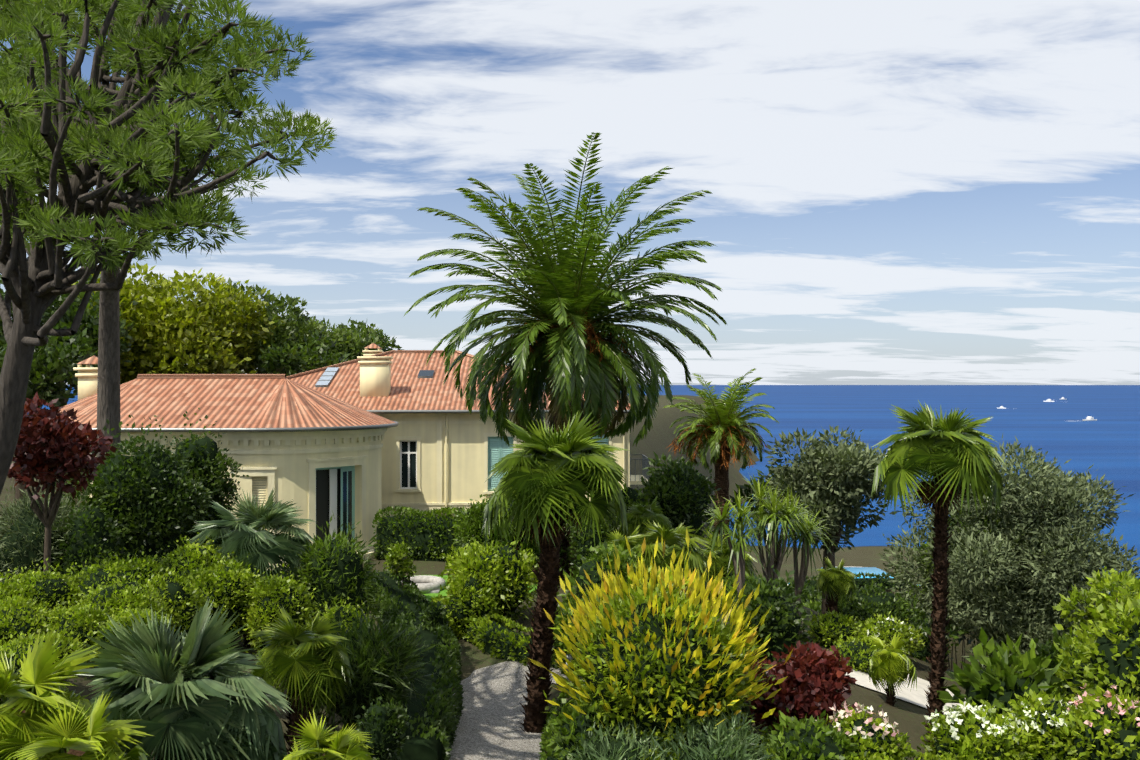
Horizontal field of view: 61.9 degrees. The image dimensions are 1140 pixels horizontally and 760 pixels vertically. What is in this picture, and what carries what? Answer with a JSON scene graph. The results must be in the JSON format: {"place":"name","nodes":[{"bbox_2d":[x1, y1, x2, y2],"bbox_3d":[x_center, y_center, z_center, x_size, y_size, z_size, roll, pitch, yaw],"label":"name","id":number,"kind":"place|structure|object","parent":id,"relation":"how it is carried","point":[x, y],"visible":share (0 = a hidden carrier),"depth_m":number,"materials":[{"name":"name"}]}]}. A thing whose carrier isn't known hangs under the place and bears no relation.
{"place":"outdoors","nodes":[
{"label":"outdoors","id":0,"kind":"place"},
{"bbox_2d":[0,395,979,759],"bbox_3d":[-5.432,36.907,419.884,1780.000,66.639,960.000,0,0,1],"label":"ground","id":1,"kind":"structure","parent":0,"point":[904,715],"depth_m":50.44,"materials":[{"name":"soil"}]},
{"bbox_2d":[42,348,629,547],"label":"villa walls","id":2,"kind":"structure","parent":1,"relation":"on","point":[462,463],"depth_m":40.51,"materials":[{"name":"beige paint"}]},
{"bbox_2d":[316,469,340,541],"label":"glass door","id":3,"kind":"structure","parent":2,"relation":"in","point":[322,497],"depth_m":30.07,"materials":[{"name":"black glass"}]},
{"bbox_2d":[60,343,642,428],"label":"tiled roof","id":4,"kind":"structure","parent":2,"relation":"on","point":[266,401],"depth_m":31.31,"materials":[{"name":"orange tile"}]},
{"bbox_2d":[316,367,338,384],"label":"skylight","id":5,"kind":"object","parent":4,"relation":"in","point":[327,377],"visible":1,"depth_m":44.21},
{"bbox_2d":[92,368,649,480],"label":"villa gutters","id":6,"kind":"object","parent":4,"relation":"attached to","point":[645,461],"visible":0.31,"depth_m":29.59,"materials":[{"name":"metal"}]},
{"bbox_2d":[87,413,647,569],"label":"villa mouldings","id":7,"kind":"object","parent":2,"relation":"attached to","point":[327,436],"visible":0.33,"depth_m":29.90,"materials":[{"name":"beige paint"}]},
{"bbox_2d":[329,440,416,540],"bbox_3d":[-8.185,4.003,33.943,4.750,2.930,13.585,0,0,28],"label":"window frame","id":8,"kind":"object","parent":2,"relation":"in","point":[332,495],"visible":0.31,"depth_m":30.25,"materials":[{"name":"white wood"}]},
{"bbox_2d":[343,370,550,544],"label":"window","id":9,"kind":"structure","parent":8,"relation":"in","point":[412,456],"depth_m":40.73,"materials":[{"name":"black glass"}]},
{"bbox_2d":[316,434,608,548],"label":"shutters","id":10,"kind":"object","parent":2,"relation":"attached to","point":[498,448],"visible":0.25,"depth_m":40.78,"materials":[{"name":"teal wood"}]},
{"bbox_2d":[0,0,825,721],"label":"tree branches","id":11,"kind":"object","parent":1,"relation":"on","point":[38,282],"visible":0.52,"depth_m":11.94,"materials":[{"name":"brown plant"}]},
{"bbox_2d":[0,0,337,276],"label":"pine foliage","id":12,"kind":"object","parent":11,"relation":"attached to","point":[17,147],"visible":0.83,"depth_m":10.97,"materials":[{"name":"green plant"}]},
{"bbox_2d":[397,575,537,600],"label":"lawn","id":13,"kind":"structure","parent":1,"relation":"on","point":[442,592],"depth_m":25.23,"materials":[{"name":"green plant"}]},
{"bbox_2d":[401,575,445,592],"bbox_3d":[-4.035,5.572,25.723,1.358,0.350,1.360,0,0,1],"label":"stone basin","id":14,"kind":"object","parent":13,"relation":"on","point":[427,583],"visible":0.6,"depth_m":25.49,"materials":[{"name":"white stone"}]},
{"bbox_2d":[0,255,978,668],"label":"leaves","id":15,"kind":"object","parent":1,"relation":"on","point":[162,329],"visible":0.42,"depth_m":56.27,"materials":[{"name":"green plant"}]},
{"bbox_2d":[14,313,964,669],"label":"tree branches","id":16,"kind":"object","parent":1,"relation":"on","point":[18,487],"visible":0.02,"depth_m":50.87,"materials":[{"name":"plant"}]},
{"bbox_2d":[0,400,1006,759],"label":"palm","id":17,"kind":"object","parent":1,"relation":"on","point":[146,682],"depth_m":12.45,"materials":[{"name":"green plant"}]},
{"bbox_2d":[188,132,916,705],"bbox_3d":[1.373,0.857,29.048,14.621,14.688,23.887,0,0,12],"label":"garden palm","id":18,"kind":"object","parent":1,"relation":"on","point":[568,282],"depth_m":26.32,"materials":[{"name":"green plant"}]},
{"bbox_2d":[564,654,573,680],"bbox_3d":[-0.028,5.460,17.908,0.190,0.610,0.200,0,0,1],"label":"path lamp post","id":19,"kind":"object","parent":1,"relation":"on","point":[569,656],"visible":0.4,"depth_m":17.86,"materials":[{"name":"silver metal"}]},
{"bbox_2d":[0,392,1139,759],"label":"garden foliage","id":20,"kind":"object","parent":1,"relation":"on","point":[40,452],"visible":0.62,"depth_m":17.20,"materials":[{"name":"green plant"}]},
{"bbox_2d":[829,683,1139,742],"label":"white flowers","id":21,"kind":"object","parent":20,"relation":"on","point":[952,718],"visible":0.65,"depth_m":13.07,"materials":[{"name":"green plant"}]},
{"bbox_2d":[0,425,1139,676],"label":"olive trees","id":22,"kind":"object","parent":1,"relation":"on","point":[1062,547],"visible":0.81,"depth_m":20.88,"materials":[{"name":"green plant"}]},
{"bbox_2d":[20,439,1120,667],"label":"yucca trunks","id":23,"kind":"object","parent":1,"relation":"on","point":[46,515],"visible":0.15,"depth_m":20.76,"materials":[{"name":"brown plant"}]},
{"bbox_2d":[547,597,852,759],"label":"shrub","id":24,"kind":"object","parent":1,"relation":"on","point":[668,668],"visible":0.12,"depth_m":12.82,"materials":[{"name":"green plant"}]},
{"bbox_2d":[528,528,1012,759],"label":"leaves","id":25,"kind":"object","parent":1,"relation":"on","point":[821,677],"visible":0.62,"depth_m":13.07,"materials":[{"name":"yellow plant"}]},
{"bbox_2d":[805,578,910,589],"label":"hedge","id":26,"kind":"object","parent":1,"relation":"on","point":[863,580],"visible":0.19,"depth_m":57.68,"materials":[{"name":"green plant"}]},
{"bbox_2d":[846,665,965,713],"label":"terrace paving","id":27,"kind":"structure","parent":1,"relation":"on","point":[917,696],"depth_m":18.86,"materials":[{"name":"beige stone"}]},
{"bbox_2d":[449,661,582,759],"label":"gravel path","id":28,"kind":"structure","parent":0,"point":[490,721],"depth_m":15.76,"materials":[{"name":"grey gravel"}]},
{"bbox_2d":[0,0,1139,384],"label":"sky","id":29,"kind":"structure","parent":0,"point":[905,192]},
{"bbox_2d":[27,385,1139,578],"bbox_3d":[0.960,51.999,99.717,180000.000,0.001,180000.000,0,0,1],"label":"sea","id":30,"kind":"structure","parent":0,"point":[1107,443],"depth_m":1322.22,"materials":[{"name":"liquid"}]},
{"bbox_2d":[1082,416,1096,420],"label":"boat","id":31,"kind":"object","parent":30,"relation":"on","point":[1089,418],"visible":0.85,"depth_m":1342.91,"materials":[{"name":"white paint"}]},
{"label":"pool surround paving","id":32,"kind":"structure","parent":0,"visible":0},
{"bbox_2d":[822,567,892,577],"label":"pool water","id":33,"kind":"structure","parent":32,"relation":"on","point":[871,570],"depth_m":63.54,"materials":[{"name":"blue liquid"}]}
]}

